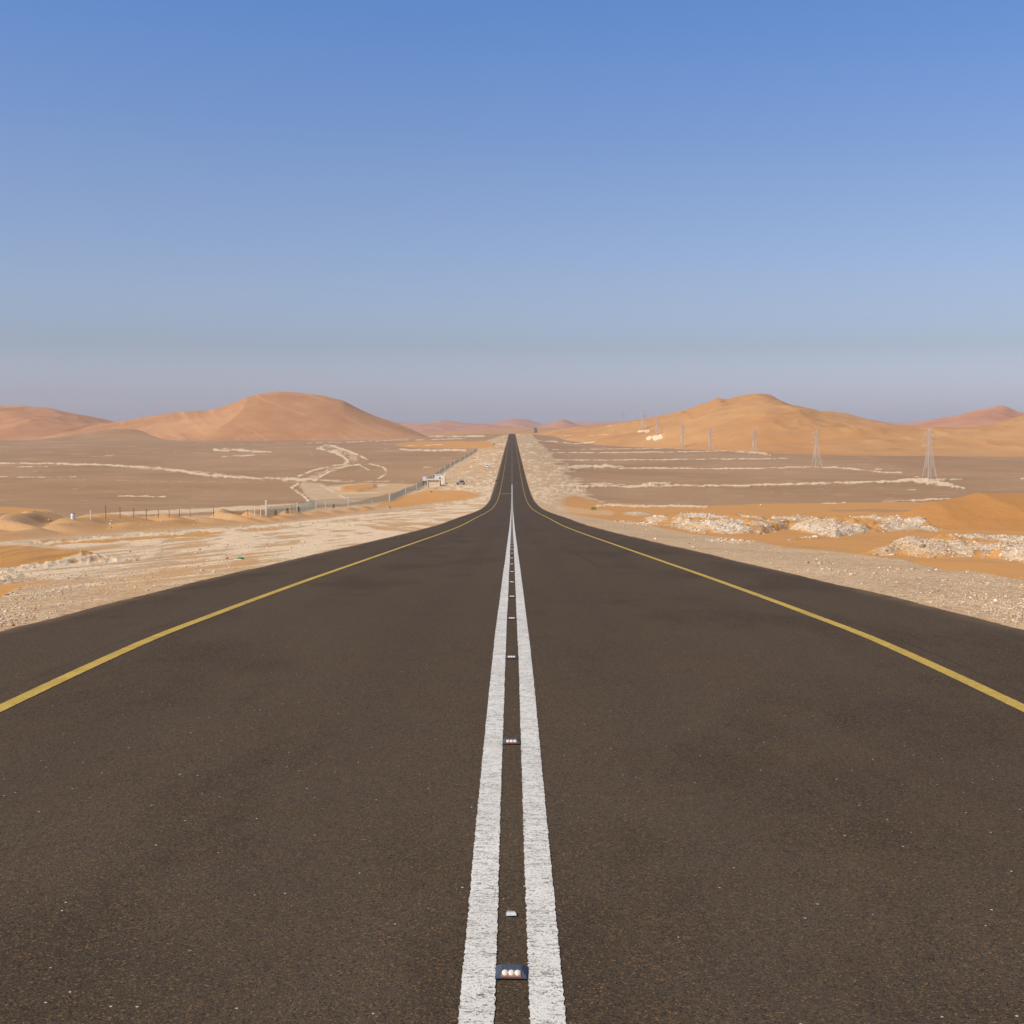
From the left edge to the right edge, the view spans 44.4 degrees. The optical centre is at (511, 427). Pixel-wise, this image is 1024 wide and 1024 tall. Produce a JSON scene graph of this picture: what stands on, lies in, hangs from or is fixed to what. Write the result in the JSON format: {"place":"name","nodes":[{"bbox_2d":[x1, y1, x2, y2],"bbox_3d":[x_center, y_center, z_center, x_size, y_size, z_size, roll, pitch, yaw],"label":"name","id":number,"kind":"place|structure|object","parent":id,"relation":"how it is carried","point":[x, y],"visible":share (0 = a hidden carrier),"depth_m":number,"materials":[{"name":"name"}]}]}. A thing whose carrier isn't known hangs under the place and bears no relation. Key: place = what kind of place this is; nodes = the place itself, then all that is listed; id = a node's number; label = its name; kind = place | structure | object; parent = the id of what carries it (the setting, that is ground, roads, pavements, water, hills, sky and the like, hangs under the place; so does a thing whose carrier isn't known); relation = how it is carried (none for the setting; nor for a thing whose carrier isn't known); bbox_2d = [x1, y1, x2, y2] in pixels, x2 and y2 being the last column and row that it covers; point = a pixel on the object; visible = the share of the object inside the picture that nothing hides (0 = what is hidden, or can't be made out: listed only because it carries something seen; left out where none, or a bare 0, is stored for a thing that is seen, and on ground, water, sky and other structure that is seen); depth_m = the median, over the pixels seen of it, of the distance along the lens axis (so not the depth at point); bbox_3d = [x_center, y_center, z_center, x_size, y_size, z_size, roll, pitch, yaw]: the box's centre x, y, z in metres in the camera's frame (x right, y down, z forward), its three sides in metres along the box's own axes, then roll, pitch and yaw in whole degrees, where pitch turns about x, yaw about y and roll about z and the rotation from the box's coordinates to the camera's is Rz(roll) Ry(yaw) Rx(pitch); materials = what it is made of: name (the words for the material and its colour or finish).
{"place":"outdoors","nodes":[
{"label":"outdoors","id":0,"kind":"place"},
{"bbox_2d":[0,406,113,439],"bbox_3d":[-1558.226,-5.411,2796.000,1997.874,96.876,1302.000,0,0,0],"label":"sand dune","id":1,"kind":"structure","parent":0,"point":[21,422],"depth_m":2510.03,"materials":[{"name":"orange sand"}]},
{"bbox_2d":[41,429,179,440],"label":"sand dune","id":2,"kind":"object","parent":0,"point":[121,435],"visible":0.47,"depth_m":2166.77,"materials":[{"name":"orange sand"}]},
{"bbox_2d":[25,391,427,440],"bbox_3d":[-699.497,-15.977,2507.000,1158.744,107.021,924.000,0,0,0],"label":"sand dune","id":3,"kind":"structure","parent":0,"point":[275,416],"depth_m":2281.89,"materials":[{"name":"orange sand"}]},
{"bbox_2d":[397,420,599,432],"bbox_3d":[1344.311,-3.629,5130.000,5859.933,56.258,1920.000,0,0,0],"label":"dune","id":4,"kind":"structure","parent":0,"point":[443,426],"depth_m":4916.52,"materials":[{"name":"brown sand"}]},
{"bbox_2d":[114,418,904,427],"bbox_3d":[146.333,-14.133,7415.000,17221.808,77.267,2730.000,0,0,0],"label":"dune","id":5,"kind":"structure","parent":0,"point":[520,423],"depth_m":7188.82,"materials":[{"name":"brown sand"}]},
{"bbox_2d":[0,428,1023,1023],"bbox_3d":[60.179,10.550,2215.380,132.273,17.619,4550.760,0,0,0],"label":"road","id":6,"kind":"structure","parent":0,"point":[758,810],"depth_m":6.41,"materials":[{"name":"grey asphalt"}]},
{"bbox_2d":[0,449,507,711],"bbox_3d":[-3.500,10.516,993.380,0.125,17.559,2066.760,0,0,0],"label":"yellow road line","id":7,"kind":"object","parent":6,"relation":"on","point":[39,689],"visible":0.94,"depth_m":11.56,"materials":[{"name":"paint"}]},
{"bbox_2d":[457,484,511,1023],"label":"white road line","id":8,"kind":"object","parent":6,"relation":"on","point":[477,996],"visible":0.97,"depth_m":5.33,"materials":[{"name":"paint"}]},
{"bbox_2d":[502,738,519,743],"bbox_3d":[-0.003,1.883,7.532,0.108,0.021,0.100,0,-1,0],"label":"road stud","id":9,"kind":"object","parent":6,"relation":"on","point":[511,741],"visible":1,"depth_m":7.50,"materials":[{"name":"grey metal"}]},
{"bbox_2d":[495,964,527,978],"bbox_3d":[-0.001,1.819,4.200,0.108,0.022,0.100,0,-1,2],"label":"road stud","id":10,"kind":"object","parent":6,"relation":"on","point":[511,971],"visible":1,"depth_m":4.17,"materials":[{"name":"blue metal"}]},
{"bbox_2d":[506,911,516,915],"bbox_3d":[-0.003,1.833,4.733,0.043,0.012,0.035,0,0,-6],"label":"stud fragment","id":11,"kind":"object","parent":6,"relation":"on","point":[511,913],"visible":1,"depth_m":4.72,"materials":[{"name":"plastic"}]},
{"bbox_2d":[505,655,517,658],"bbox_3d":[-0.004,1.985,10.842,0.108,0.021,0.100,0,-2,0],"label":"road stud","id":12,"kind":"object","parent":6,"relation":"on","point":[511,657],"visible":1,"depth_m":10.80,"materials":[{"name":"grey metal"}]},
{"bbox_2d":[512,484,565,1023],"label":"white road line","id":13,"kind":"object","parent":6,"relation":"on","point":[546,998],"visible":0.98,"depth_m":5.33,"materials":[{"name":"paint"}]},
{"bbox_2d":[516,449,1023,711],"bbox_3d":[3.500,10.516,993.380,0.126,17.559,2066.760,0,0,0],"label":"yellow road line","id":14,"kind":"object","parent":6,"relation":"on","point":[1016,704],"visible":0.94,"depth_m":11.49,"materials":[{"name":"paint"}]},
{"bbox_2d":[0,428,1023,630],"bbox_3d":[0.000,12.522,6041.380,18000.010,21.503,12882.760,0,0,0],"label":"desert ground","id":15,"kind":"structure","parent":0,"point":[59,482],"depth_m":321.60,"materials":[{"name":"beige sand"}]},
{"bbox_2d":[0,523,399,628],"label":"gravel","id":16,"kind":"structure","parent":15,"relation":"on","point":[11,623],"depth_m":21.65,"materials":[{"name":"beige gravel"}]},
{"bbox_2d":[32,510,385,530],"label":"clods","id":17,"kind":"object","parent":15,"relation":"on","point":[240,525],"visible":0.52,"depth_m":112.91,"materials":[{"name":"soil"}]},
{"bbox_2d":[265,449,476,515],"bbox_3d":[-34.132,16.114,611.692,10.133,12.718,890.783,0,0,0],"label":"fence","id":18,"kind":"object","parent":15,"relation":"on","point":[279,509],"visible":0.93,"depth_m":293.94,"materials":[{"name":"grey metal"}]},
{"bbox_2d":[426,479,441,487],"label":"cream hut","id":19,"kind":"object","parent":15,"relation":"on","point":[433,482],"visible":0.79,"depth_m":443.34,"materials":[{"name":"paint"}]},
{"bbox_2d":[434,473,444,483],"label":"gatehouse","id":20,"kind":"object","parent":15,"relation":"on","point":[439,476],"visible":0.62,"depth_m":461.89,"materials":[{"name":"white paint"}]},
{"bbox_2d":[456,480,465,484],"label":"parked car","id":21,"kind":"object","parent":15,"relation":"on","point":[463,482],"visible":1,"depth_m":434.67,"materials":[{"name":"grey paint"}]},
{"bbox_2d":[751,429,757,452],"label":"lattice pylon","id":22,"kind":"object","parent":15,"relation":"on","point":[753,446],"visible":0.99,"depth_m":1107.78,"materials":[{"name":"metal"}]},
{"bbox_2d":[583,516,1023,626],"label":"gravel","id":23,"kind":"structure","parent":15,"relation":"on","point":[1019,614],"depth_m":19.43,"materials":[{"name":"beige gravel"}]},
{"bbox_2d":[811,429,821,465],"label":"lattice pylon","id":24,"kind":"object","parent":15,"relation":"on","point":[815,446],"visible":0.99,"depth_m":717.09,"materials":[{"name":"metal"}]},
{"bbox_2d":[616,512,1023,562],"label":"rubble","id":25,"kind":"object","parent":15,"relation":"on","point":[1016,551],"visible":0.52,"depth_m":50.83,"materials":[{"name":"stone"}]},
{"bbox_2d":[922,428,936,477],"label":"lattice pylon","id":26,"kind":"object","parent":15,"relation":"on","point":[928,431],"visible":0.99,"depth_m":536.04,"materials":[{"name":"metal"}]},
{"bbox_2d":[0,0,1023,423],"label":"sky","id":27,"kind":"structure","parent":0,"point":[397,211],"materials":[{"name":"blue"}]},
{"bbox_2d":[531,394,1023,456],"bbox_3d":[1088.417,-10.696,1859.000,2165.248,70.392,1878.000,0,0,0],"label":"sand dune","id":28,"kind":"structure","parent":0,"point":[779,426],"depth_m":1303.25,"materials":[{"name":"orange sand"}]},
{"bbox_2d":[640,409,645,429],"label":"lattice pylon","id":29,"kind":"object","parent":28,"relation":"on","point":[643,415],"visible":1,"depth_m":1594.25,"materials":[{"name":"metal"}]},
{"bbox_2d":[654,416,659,434],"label":"lattice pylon","id":30,"kind":"object","parent":28,"relation":"on","point":[657,417],"visible":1,"depth_m":1454.08,"materials":[{"name":"metal"}]},
{"bbox_2d":[679,425,685,447],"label":"lattice pylon","id":31,"kind":"object","parent":28,"relation":"on","point":[682,438],"visible":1,"depth_m":1326.61,"materials":[{"name":"metal"}]},
{"bbox_2d":[707,428,713,450],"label":"lattice pylon","id":32,"kind":"object","parent":28,"relation":"on","point":[709,442],"visible":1,"depth_m":1221.11,"materials":[{"name":"metal"}]},
{"bbox_2d":[893,406,1023,426],"bbox_3d":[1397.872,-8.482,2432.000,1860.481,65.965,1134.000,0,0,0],"label":"sand dune","id":33,"kind":"structure","parent":0,"point":[985,416],"depth_m":2247.72,"materials":[{"name":"orange sand"}]},
{"bbox_2d":[894,493,1023,530],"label":"sand dune","id":34,"kind":"structure","parent":0,"point":[991,512],"depth_m":109.28,"materials":[{"name":"orange sand"}]}
]}

